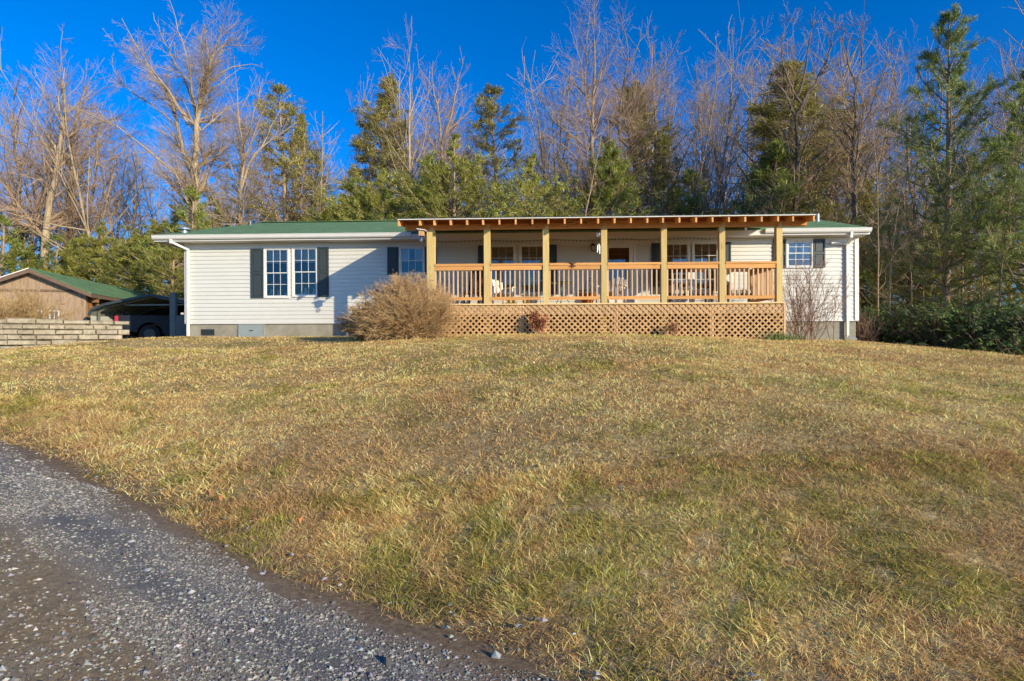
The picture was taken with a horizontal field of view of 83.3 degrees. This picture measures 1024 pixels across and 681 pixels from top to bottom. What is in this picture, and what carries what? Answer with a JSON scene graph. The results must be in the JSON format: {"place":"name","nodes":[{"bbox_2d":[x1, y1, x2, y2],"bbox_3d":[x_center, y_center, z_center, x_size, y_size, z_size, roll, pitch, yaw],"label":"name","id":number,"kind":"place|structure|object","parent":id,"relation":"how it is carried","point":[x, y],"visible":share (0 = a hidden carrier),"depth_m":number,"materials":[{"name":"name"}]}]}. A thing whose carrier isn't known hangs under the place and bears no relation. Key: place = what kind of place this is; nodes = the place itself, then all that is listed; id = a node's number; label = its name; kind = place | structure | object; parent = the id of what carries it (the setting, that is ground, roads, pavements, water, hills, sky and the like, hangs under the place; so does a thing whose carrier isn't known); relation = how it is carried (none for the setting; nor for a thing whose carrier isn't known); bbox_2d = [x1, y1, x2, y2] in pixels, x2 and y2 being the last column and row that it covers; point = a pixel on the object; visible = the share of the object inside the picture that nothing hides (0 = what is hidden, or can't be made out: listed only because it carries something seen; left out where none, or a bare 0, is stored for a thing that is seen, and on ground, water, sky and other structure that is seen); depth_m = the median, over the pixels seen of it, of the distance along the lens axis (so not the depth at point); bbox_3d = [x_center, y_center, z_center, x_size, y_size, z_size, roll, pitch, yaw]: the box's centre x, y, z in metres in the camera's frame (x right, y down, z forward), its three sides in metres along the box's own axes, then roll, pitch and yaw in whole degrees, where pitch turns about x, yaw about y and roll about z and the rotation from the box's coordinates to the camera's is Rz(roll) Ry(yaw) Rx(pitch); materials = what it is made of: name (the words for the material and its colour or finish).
{"place":"outdoors","nodes":[
{"label":"outdoors","id":0,"kind":"place"},
{"bbox_2d":[0,439,760,680],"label":"driveway","id":1,"kind":"structure","parent":0,"point":[435,636],"depth_m":3.31,"materials":[{"name":"grey gravel"}]},
{"bbox_2d":[0,329,1023,680],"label":"ground","id":2,"kind":"structure","parent":0,"point":[532,643],"depth_m":4.81,"materials":[{"name":"brown plant"}]},
{"bbox_2d":[0,214,27,276],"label":"hemlock shrub","id":3,"kind":"object","parent":2,"relation":"on","point":[5,261],"visible":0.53,"depth_m":30.98,"materials":[{"name":"green plant"}]},
{"bbox_2d":[0,223,44,270],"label":"hemlock shrub","id":4,"kind":"object","parent":2,"relation":"on","point":[24,241],"visible":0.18,"depth_m":35.21,"materials":[{"name":"green plant"}]},
{"bbox_2d":[0,282,82,324],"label":"bare shrub","id":5,"kind":"object","parent":2,"relation":"on","point":[27,302],"visible":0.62,"depth_m":18.45,"materials":[{"name":"brown plant"}]},
{"bbox_2d":[19,233,69,275],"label":"hemlock shrub","id":6,"kind":"object","parent":2,"relation":"on","point":[56,255],"visible":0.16,"depth_m":35.01,"materials":[{"name":"green plant"}]},
{"bbox_2d":[0,62,109,263],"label":"bare tree","id":7,"kind":"object","parent":2,"relation":"on","point":[21,171],"visible":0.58,"depth_m":36.00,"materials":[{"name":"brown plant"}]},
{"bbox_2d":[0,77,115,268],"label":"bare tree","id":8,"kind":"object","parent":2,"relation":"on","point":[31,241],"visible":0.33,"depth_m":38.40,"materials":[{"name":"brown plant"}]},
{"bbox_2d":[0,318,128,348],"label":"retaining wall","id":9,"kind":"structure","parent":2,"relation":"on","point":[12,333],"depth_m":16.50,"materials":[{"name":"beige stone"}]},
{"bbox_2d":[0,24,139,269],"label":"bare tree","id":10,"kind":"object","parent":2,"relation":"on","point":[48,210],"visible":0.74,"depth_m":35.31,"materials":[{"name":"brown plant"}]},
{"bbox_2d":[6,58,149,268],"bbox_3d":[-28.170,-8.825,37.657,7.889,20.067,8.481,0,0,-41],"label":"bare tree","id":11,"kind":"object","parent":2,"relation":"on","point":[69,235],"visible":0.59,"depth_m":37.60,"materials":[{"name":"grey plant"}]},
{"bbox_2d":[21,94,137,243],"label":"bare tree","id":12,"kind":"object","parent":2,"relation":"on","point":[92,197],"visible":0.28,"depth_m":42.78,"materials":[{"name":"grey plant"}]},
{"bbox_2d":[0,268,159,326],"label":"shed","id":13,"kind":"structure","parent":2,"relation":"on","point":[81,291],"depth_m":22.24,"materials":[{"name":"brown wood"}]},
{"bbox_2d":[39,233,126,286],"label":"hemlock shrub","id":14,"kind":"object","parent":2,"relation":"on","point":[69,261],"visible":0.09,"depth_m":34.04,"materials":[{"name":"green plant"}]},
{"bbox_2d":[0,35,175,279],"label":"bare tree","id":15,"kind":"object","parent":2,"relation":"on","point":[81,206],"visible":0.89,"depth_m":34.92,"materials":[{"name":"brown plant"}]},
{"bbox_2d":[36,101,161,281],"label":"bare tree","id":16,"kind":"object","parent":2,"relation":"on","point":[111,233],"visible":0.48,"depth_m":39.69,"materials":[{"name":"grey plant"}]},
{"bbox_2d":[43,220,169,291],"bbox_3d":[-24.261,-3.085,34.891,7.343,8.328,7.079,0,0,-27],"label":"hemlock shrub","id":17,"kind":"object","parent":2,"relation":"on","point":[93,242],"visible":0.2,"depth_m":33.93,"materials":[{"name":"green plant"}]},
{"bbox_2d":[51,228,168,287],"bbox_3d":[-23.210,-2.932,34.882,7.268,7.980,7.538,0,0,13],"label":"hemlock shrub","id":18,"kind":"object","parent":2,"relation":"on","point":[102,258],"visible":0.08,"depth_m":33.64,"materials":[{"name":"green plant"}]},
{"bbox_2d":[87,127,163,237],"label":"bare tree","id":19,"kind":"object","parent":2,"relation":"on","point":[133,219],"visible":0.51,"depth_m":46.01,"materials":[{"name":"grey plant"}]},
{"bbox_2d":[87,294,184,338],"bbox_3d":[-13.556,-0.462,24.370,4.838,2.619,5.340,0,0,2],"label":"carport","id":20,"kind":"object","parent":2,"relation":"on","point":[149,304],"visible":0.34,"depth_m":22.72,"materials":[{"name":"metal"}]},
{"bbox_2d":[88,219,184,295],"bbox_3d":[-21.234,-3.048,33.968,7.413,8.140,7.689,0,0,-44],"label":"hemlock shrub","id":21,"kind":"object","parent":2,"relation":"on","point":[107,253],"visible":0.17,"depth_m":32.46,"materials":[{"name":"green plant"}]},
{"bbox_2d":[96,204,187,295],"bbox_3d":[-19.876,-3.437,33.919,8.170,8.971,8.474,0,0,-35],"label":"hemlock shrub","id":22,"kind":"object","parent":2,"relation":"on","point":[174,218],"visible":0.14,"depth_m":32.20,"materials":[{"name":"green plant"}]},
{"bbox_2d":[123,129,170,233],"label":"bare tree","id":23,"kind":"object","parent":2,"relation":"on","point":[146,185],"visible":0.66,"depth_m":43.36,"materials":[{"name":"brown plant"}]},
{"bbox_2d":[115,302,184,337],"bbox_3d":[-13.507,-0.773,24.476,5.589,1.800,1.996,0,0,-26],"label":"pickup truck","id":24,"kind":"object","parent":2,"relation":"on","point":[142,326],"visible":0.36,"depth_m":22.95,"materials":[{"name":"blue paint"}]},
{"bbox_2d":[131,246,184,336],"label":"hemlock shrub","id":25,"kind":"object","parent":2,"relation":"on","point":[172,268],"visible":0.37,"depth_m":27.36,"materials":[{"name":"green plant"}]},
{"bbox_2d":[59,1,267,229],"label":"bare tree","id":26,"kind":"object","parent":2,"relation":"on","point":[191,164],"visible":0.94,"depth_m":33.81,"materials":[{"name":"brown plant"}]},
{"bbox_2d":[119,184,215,297],"bbox_3d":[-18.018,-3.760,32.059,6.141,9.473,7.965,0,0,-30],"label":"hemlock shrub","id":27,"kind":"object","parent":2,"relation":"on","point":[191,192],"visible":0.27,"depth_m":31.17,"materials":[{"name":"green plant"}]},
{"bbox_2d":[170,292,186,336],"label":"side gate","id":28,"kind":"structure","parent":2,"relation":"on","point":[177,325],"depth_m":19.77,"materials":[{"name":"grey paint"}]},
{"bbox_2d":[154,61,298,228],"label":"bare tree","id":29,"kind":"object","parent":2,"relation":"on","point":[239,218],"visible":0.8,"depth_m":34.54,"materials":[{"name":"brown plant"}]},
{"bbox_2d":[229,106,320,223],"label":"bare tree","id":30,"kind":"object","parent":2,"relation":"on","point":[271,184],"visible":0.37,"depth_m":37.24,"materials":[{"name":"grey plant"}]},
{"bbox_2d":[184,82,372,225],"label":"pine tree","id":31,"kind":"object","parent":2,"relation":"on","point":[292,110],"visible":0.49,"depth_m":36.91,"materials":[{"name":"green plant"}]},
{"bbox_2d":[261,112,329,220],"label":"pine tree","id":32,"kind":"object","parent":2,"relation":"on","point":[302,119],"visible":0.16,"depth_m":40.37,"materials":[{"name":"green plant"}]},
{"bbox_2d":[249,110,354,220],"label":"bare tree","id":33,"kind":"object","parent":2,"relation":"on","point":[302,174],"visible":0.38,"depth_m":37.33,"materials":[{"name":"brown plant"}]},
{"bbox_2d":[293,111,339,217],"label":"bare tree","id":34,"kind":"object","parent":2,"relation":"on","point":[319,208],"visible":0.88,"depth_m":31.13,"materials":[{"name":"grey plant"}]},
{"bbox_2d":[298,188,353,220],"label":"pine tree","id":35,"kind":"object","parent":2,"relation":"on","point":[324,215],"visible":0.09,"depth_m":31.91,"materials":[{"name":"green plant"}]},
{"bbox_2d":[333,175,372,220],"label":"pine tree","id":36,"kind":"object","parent":2,"relation":"on","point":[354,188],"visible":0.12,"depth_m":33.00,"materials":[{"name":"green plant"}]},
{"bbox_2d":[335,299,382,339],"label":"bare shrub","id":37,"kind":"object","parent":2,"relation":"on","point":[344,325],"visible":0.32,"depth_m":14.86,"materials":[{"name":"brown plant"}]},
{"bbox_2d":[318,71,424,219],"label":"pine tree","id":38,"kind":"object","parent":2,"relation":"on","point":[380,116],"visible":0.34,"depth_m":36.81,"materials":[{"name":"green plant"}]},
{"bbox_2d":[318,168,448,220],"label":"pine tree","id":39,"kind":"object","parent":2,"relation":"on","point":[382,208],"visible":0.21,"depth_m":31.25,"materials":[{"name":"green plant"}]},
{"bbox_2d":[340,269,471,340],"bbox_3d":[-2.550,-0.772,14.397,3.246,2.079,2.343,0,0,2],"label":"bare shrub","id":40,"kind":"object","parent":2,"relation":"on","point":[401,309],"visible":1,"depth_m":14.03,"materials":[{"name":"brown plant"}]},
{"bbox_2d":[381,64,457,216],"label":"bare tree","id":41,"kind":"object","parent":2,"relation":"on","point":[409,157],"visible":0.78,"depth_m":33.12,"materials":[{"name":"brown plant"}]},
{"bbox_2d":[358,13,487,218],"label":"bare tree","id":42,"kind":"object","parent":2,"relation":"on","point":[399,121],"visible":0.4,"depth_m":36.30,"materials":[{"name":"brown plant"}]},
{"bbox_2d":[386,154,476,219],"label":"pine tree","id":43,"kind":"object","parent":2,"relation":"on","point":[426,163],"visible":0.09,"depth_m":31.64,"materials":[{"name":"green plant"}]},
{"bbox_2d":[366,45,500,217],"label":"bare tree","id":44,"kind":"object","parent":2,"relation":"on","point":[447,129],"visible":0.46,"depth_m":36.68,"materials":[{"name":"grey plant"}]},
{"bbox_2d":[372,133,539,219],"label":"pine tree","id":45,"kind":"object","parent":2,"relation":"on","point":[471,168],"visible":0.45,"depth_m":29.65,"materials":[{"name":"green plant"}]},
{"bbox_2d":[395,82,582,217],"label":"pine tree","id":46,"kind":"object","parent":2,"relation":"on","point":[490,107],"visible":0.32,"depth_m":37.43,"materials":[{"name":"green plant"}]},
{"bbox_2d":[151,213,872,340],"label":"manufactured house","id":47,"kind":"structure","parent":2,"relation":"on","point":[285,278],"depth_m":18.04,"materials":[{"name":"plastic"}]},
{"bbox_2d":[263,247,289,297],"bbox_3d":[-7.601,-2.186,18.795,0.843,1.645,0.422,0,0,2],"label":"window","id":48,"kind":"structure","parent":47,"relation":"in","point":[273,255],"depth_m":18.63,"materials":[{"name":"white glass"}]},
{"bbox_2d":[292,246,317,296],"bbox_3d":[-6.677,-2.214,18.760,0.851,1.635,0.422,0,0,2],"label":"window","id":49,"kind":"structure","parent":47,"relation":"in","point":[301,254],"depth_m":18.60,"materials":[{"name":"white glass"}]},
{"bbox_2d":[399,246,424,274],"bbox_3d":[-3.207,-2.564,18.491,0.840,0.920,0.152,0,0,2],"label":"window","id":50,"kind":"structure","parent":47,"relation":"in","point":[404,251],"depth_m":18.45,"materials":[{"name":"white glass"}]},
{"bbox_2d":[491,244,515,294],"bbox_3d":[-0.302,-2.259,18.379,0.853,1.610,0.152,0,0,2],"label":"window","id":51,"kind":"structure","parent":47,"relation":"in","point":[508,247],"depth_m":18.42,"materials":[{"name":"white glass"}]},
{"bbox_2d":[519,244,542,294],"bbox_3d":[0.660,-2.262,18.342,0.861,1.610,0.152,0,0,2],"label":"window","id":52,"kind":"structure","parent":47,"relation":"in","point":[521,246],"depth_m":18.38,"materials":[{"name":"white glass"}]},
{"bbox_2d":[609,248,628,288],"bbox_3d":[3.392,-2.057,18.285,0.998,2.090,0.055,0,0,2],"label":"front door","id":53,"kind":"structure","parent":47,"relation":"in","point":[615,254],"depth_m":18.27,"materials":[{"name":"brown wood"}]},
{"bbox_2d":[607,243,633,302],"bbox_3d":[3.384,-2.044,18.200,0.898,2.045,0.035,0,0,2],"label":"storm door","id":54,"kind":"structure","parent":47,"relation":"in","point":[609,245],"depth_m":18.17,"materials":[{"name":"white glass"}]},
{"bbox_2d":[667,242,689,290],"bbox_3d":[5.190,-2.288,18.167,0.793,1.630,0.152,0,0,2],"label":"window","id":55,"kind":"structure","parent":47,"relation":"in","point":[669,244],"depth_m":18.20,"materials":[{"name":"white glass"}]},
{"bbox_2d":[692,241,717,293],"bbox_3d":[6.082,-2.296,18.133,0.833,1.640,0.152,0,0,2],"label":"window","id":56,"kind":"structure","parent":47,"relation":"in","point":[704,257],"depth_m":18.17,"materials":[{"name":"white glass"}]},
{"bbox_2d":[786,238,813,267],"bbox_3d":[8.984,-2.731,18.021,0.834,0.930,0.152,0,0,2],"label":"window","id":57,"kind":"structure","parent":47,"relation":"in","point":[790,247],"depth_m":17.98,"materials":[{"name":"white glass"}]},
{"bbox_2d":[473,44,588,215],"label":"bare tree","id":58,"kind":"object","parent":2,"relation":"on","point":[536,118],"visible":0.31,"depth_m":40.05,"materials":[{"name":"brown plant"}]},
{"bbox_2d":[479,152,608,216],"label":"pine tree","id":59,"kind":"object","parent":2,"relation":"on","point":[532,206],"visible":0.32,"depth_m":30.08,"materials":[{"name":"green plant"}]},
{"bbox_2d":[524,64,601,204],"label":"bare tree","id":60,"kind":"object","parent":2,"relation":"on","point":[557,152],"visible":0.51,"depth_m":38.38,"materials":[{"name":"brown plant"}]},
{"bbox_2d":[494,0,675,216],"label":"bare tree","id":61,"kind":"object","parent":2,"relation":"on","point":[591,115],"visible":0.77,"depth_m":33.07,"materials":[{"name":"grey plant"}]},
{"bbox_2d":[539,136,655,216],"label":"pine tree","id":62,"kind":"object","parent":2,"relation":"on","point":[608,192],"visible":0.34,"depth_m":30.54,"materials":[{"name":"green plant"}]},
{"bbox_2d":[527,80,741,215],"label":"pine tree","id":63,"kind":"object","parent":2,"relation":"on","point":[644,174],"visible":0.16,"depth_m":36.08,"materials":[{"name":"green plant"}]},
{"bbox_2d":[565,0,720,215],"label":"bare tree","id":64,"kind":"object","parent":2,"relation":"on","point":[633,111],"visible":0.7,"depth_m":34.33,"materials":[{"name":"brown plant"}]},
{"bbox_2d":[575,16,738,212],"bbox_3d":[9.916,-9.560,38.574,12.074,25.225,11.796,0,0,4],"label":"bare tree","id":65,"kind":"object","parent":2,"relation":"on","point":[667,87],"visible":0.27,"depth_m":36.89,"materials":[{"name":"brown plant"}]},
{"bbox_2d":[635,131,688,215],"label":"pine tree","id":66,"kind":"object","parent":2,"relation":"on","point":[664,183],"visible":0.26,"depth_m":36.06,"materials":[{"name":"green plant"}]},
{"bbox_2d":[629,54,729,206],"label":"bare tree","id":67,"kind":"object","parent":2,"relation":"on","point":[683,120],"visible":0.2,"depth_m":42.75,"materials":[{"name":"brown plant"}]},
{"bbox_2d":[671,166,724,214],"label":"pine tree","id":68,"kind":"object","parent":2,"relation":"on","point":[687,174],"visible":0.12,"depth_m":32.53,"materials":[{"name":"green plant"}]},
{"bbox_2d":[653,56,747,214],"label":"bare tree","id":69,"kind":"object","parent":2,"relation":"on","point":[709,150],"visible":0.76,"depth_m":33.06,"materials":[{"name":"brown plant"}]},
{"bbox_2d":[632,32,774,214],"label":"bare tree","id":70,"kind":"object","parent":2,"relation":"on","point":[701,144],"visible":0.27,"depth_m":34.73,"materials":[{"name":"brown plant"}]},
{"bbox_2d":[644,3,773,214],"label":"bare tree","id":71,"kind":"object","parent":2,"relation":"on","point":[724,114],"visible":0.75,"depth_m":31.21,"materials":[{"name":"grey plant"}]},
{"bbox_2d":[658,96,761,214],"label":"bare tree","id":72,"kind":"object","parent":2,"relation":"on","point":[725,197],"visible":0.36,"depth_m":34.06,"materials":[{"name":"brown plant"}]},
{"bbox_2d":[687,59,751,214],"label":"bare tree","id":73,"kind":"object","parent":2,"relation":"on","point":[717,161],"visible":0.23,"depth_m":36.38,"materials":[{"name":"brown plant"}]},
{"bbox_2d":[698,0,852,210],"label":"bare tree","id":74,"kind":"object","parent":2,"relation":"on","point":[762,118],"visible":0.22,"depth_m":34.59,"materials":[{"name":"brown plant"}]},
{"bbox_2d":[718,3,864,213],"bbox_3d":[12.800,-6.549,28.653,7.706,19.326,8.263,0,0,-37],"label":"bare tree","id":75,"kind":"object","parent":2,"relation":"on","point":[797,160],"visible":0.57,"depth_m":27.84,"materials":[{"name":"brown plant"}]},
{"bbox_2d":[695,16,926,221],"bbox_3d":[16.407,-7.156,32.994,11.634,22.976,9.876,0,0,-14],"label":"bare tree","id":76,"kind":"object","parent":2,"relation":"on","point":[789,109],"visible":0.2,"depth_m":32.61,"materials":[{"name":"brown plant"}]},
{"bbox_2d":[730,137,892,309],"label":"pine tree","id":77,"kind":"object","parent":2,"relation":"on","point":[778,149],"visible":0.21,"depth_m":27.86,"materials":[{"name":"green plant"}]},
{"bbox_2d":[736,5,891,210],"bbox_3d":[19.421,-7.930,39.434,9.328,26.116,10.790,0,0,17],"label":"bare tree","id":78,"kind":"object","parent":2,"relation":"on","point":[770,45],"visible":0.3,"depth_m":36.31,"materials":[{"name":"brown plant"}]},
{"bbox_2d":[768,246,860,340],"bbox_3d":[8.335,-1.341,16.288,2.728,2.733,2.213,0,0,17],"label":"bare shrub","id":79,"kind":"object","parent":2,"relation":"on","point":[809,305],"visible":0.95,"depth_m":16.25,"materials":[{"name":"brown plant"}]},
{"bbox_2d":[741,26,929,313],"bbox_3d":[19.871,-7.378,34.695,10.403,25.002,9.542,0,0,-3],"label":"bare tree","id":80,"kind":"object","parent":2,"relation":"on","point":[889,96],"visible":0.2,"depth_m":32.85,"materials":[{"name":"brown plant"}]},
{"bbox_2d":[710,107,979,310],"bbox_3d":[18.508,-4.500,32.511,11.628,18.112,12.849,0,0,-29],"label":"pine tree","id":81,"kind":"object","parent":2,"relation":"on","point":[849,206],"visible":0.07,"depth_m":31.48,"materials":[{"name":"green plant"}]},
{"bbox_2d":[687,59,1012,323],"bbox_3d":[17.905,-6.048,33.392,16.487,20.068,17.119,0,0,30],"label":"pine tree","id":82,"kind":"object","parent":2,"relation":"on","point":[766,111],"visible":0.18,"depth_m":31.12,"materials":[{"name":"green plant"}]},
{"bbox_2d":[790,0,973,308],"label":"bare tree","id":83,"kind":"object","parent":2,"relation":"on","point":[853,166],"visible":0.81,"depth_m":26.54,"materials":[{"name":"brown plant"}]},
{"bbox_2d":[847,114,922,336],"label":"bare tree","id":84,"kind":"object","parent":2,"relation":"on","point":[878,276],"visible":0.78,"depth_m":19.97,"materials":[{"name":"brown plant"}]},
{"bbox_2d":[856,305,927,342],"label":"rhododendron","id":85,"kind":"object","parent":2,"relation":"on","point":[872,313],"visible":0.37,"depth_m":19.34,"materials":[{"name":"green plant"}]},
{"bbox_2d":[875,161,918,320],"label":"bare tree","id":86,"kind":"object","parent":2,"relation":"on","point":[885,242],"visible":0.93,"depth_m":20.99,"materials":[{"name":"brown plant"}]},
{"bbox_2d":[840,21,965,308],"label":"bare tree","id":87,"kind":"object","parent":2,"relation":"on","point":[903,104],"visible":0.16,"depth_m":43.35,"materials":[{"name":"brown plant"}]},
{"bbox_2d":[874,300,963,347],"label":"rhododendron","id":88,"kind":"object","parent":2,"relation":"on","point":[903,324],"visible":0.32,"depth_m":18.36,"materials":[{"name":"green plant"}]},
{"bbox_2d":[841,0,1023,305],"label":"bare tree","id":89,"kind":"object","parent":2,"relation":"on","point":[1005,119],"visible":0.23,"depth_m":33.41,"materials":[{"name":"brown plant"}]},
{"bbox_2d":[871,297,995,349],"bbox_3d":[13.408,-0.155,18.383,3.703,2.446,3.535,0,0,-34],"label":"rhododendron","id":90,"kind":"object","parent":2,"relation":"on","point":[938,314],"visible":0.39,"depth_m":17.76,"materials":[{"name":"green plant"}]},
{"bbox_2d":[847,64,1022,311],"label":"bare tree","id":91,"kind":"object","parent":2,"relation":"on","point":[909,276],"visible":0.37,"depth_m":24.76,"materials":[{"name":"brown plant"}]},
{"bbox_2d":[857,2,1023,322],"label":"pine tree","id":92,"kind":"object","parent":2,"relation":"on","point":[951,75],"visible":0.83,"depth_m":21.11,"materials":[{"name":"green plant"}]},
{"bbox_2d":[859,160,1021,308],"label":"pine tree","id":93,"kind":"object","parent":2,"relation":"on","point":[980,175],"visible":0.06,"depth_m":25.99,"materials":[{"name":"green plant"}]},
{"bbox_2d":[859,214,1023,325],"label":"pine tree","id":94,"kind":"object","parent":2,"relation":"on","point":[919,286],"visible":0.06,"depth_m":26.14,"materials":[{"name":"green plant"}]},
{"bbox_2d":[882,38,1023,297],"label":"bare tree","id":95,"kind":"object","parent":2,"relation":"on","point":[942,96],"visible":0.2,"depth_m":33.22,"materials":[{"name":"grey plant"}]},
{"bbox_2d":[914,65,1023,323],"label":"pine tree","id":96,"kind":"object","parent":2,"relation":"on","point":[1013,136],"visible":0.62,"depth_m":19.61,"materials":[{"name":"green plant"}]},
{"bbox_2d":[926,303,1023,354],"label":"rhododendron","id":97,"kind":"object","parent":2,"relation":"on","point":[976,316],"visible":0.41,"depth_m":16.87,"materials":[{"name":"green plant"}]},
{"bbox_2d":[945,136,1008,315],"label":"bare tree","id":98,"kind":"object","parent":2,"relation":"on","point":[982,289],"visible":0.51,"depth_m":19.92,"materials":[{"name":"grey plant"}]},
{"bbox_2d":[933,299,1023,355],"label":"rhododendron","id":99,"kind":"object","parent":2,"relation":"on","point":[976,323],"visible":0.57,"depth_m":16.66,"materials":[{"name":"green plant"}]},
{"bbox_2d":[976,142,1023,316],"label":"bare tree","id":100,"kind":"object","parent":2,"relation":"on","point":[1000,280],"visible":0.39,"depth_m":19.37,"materials":[{"name":"grey plant"}]},
{"bbox_2d":[0,0,1023,322],"label":"sky","id":101,"kind":"structure","parent":0,"point":[321,50],"materials":[{"name":"blue"}]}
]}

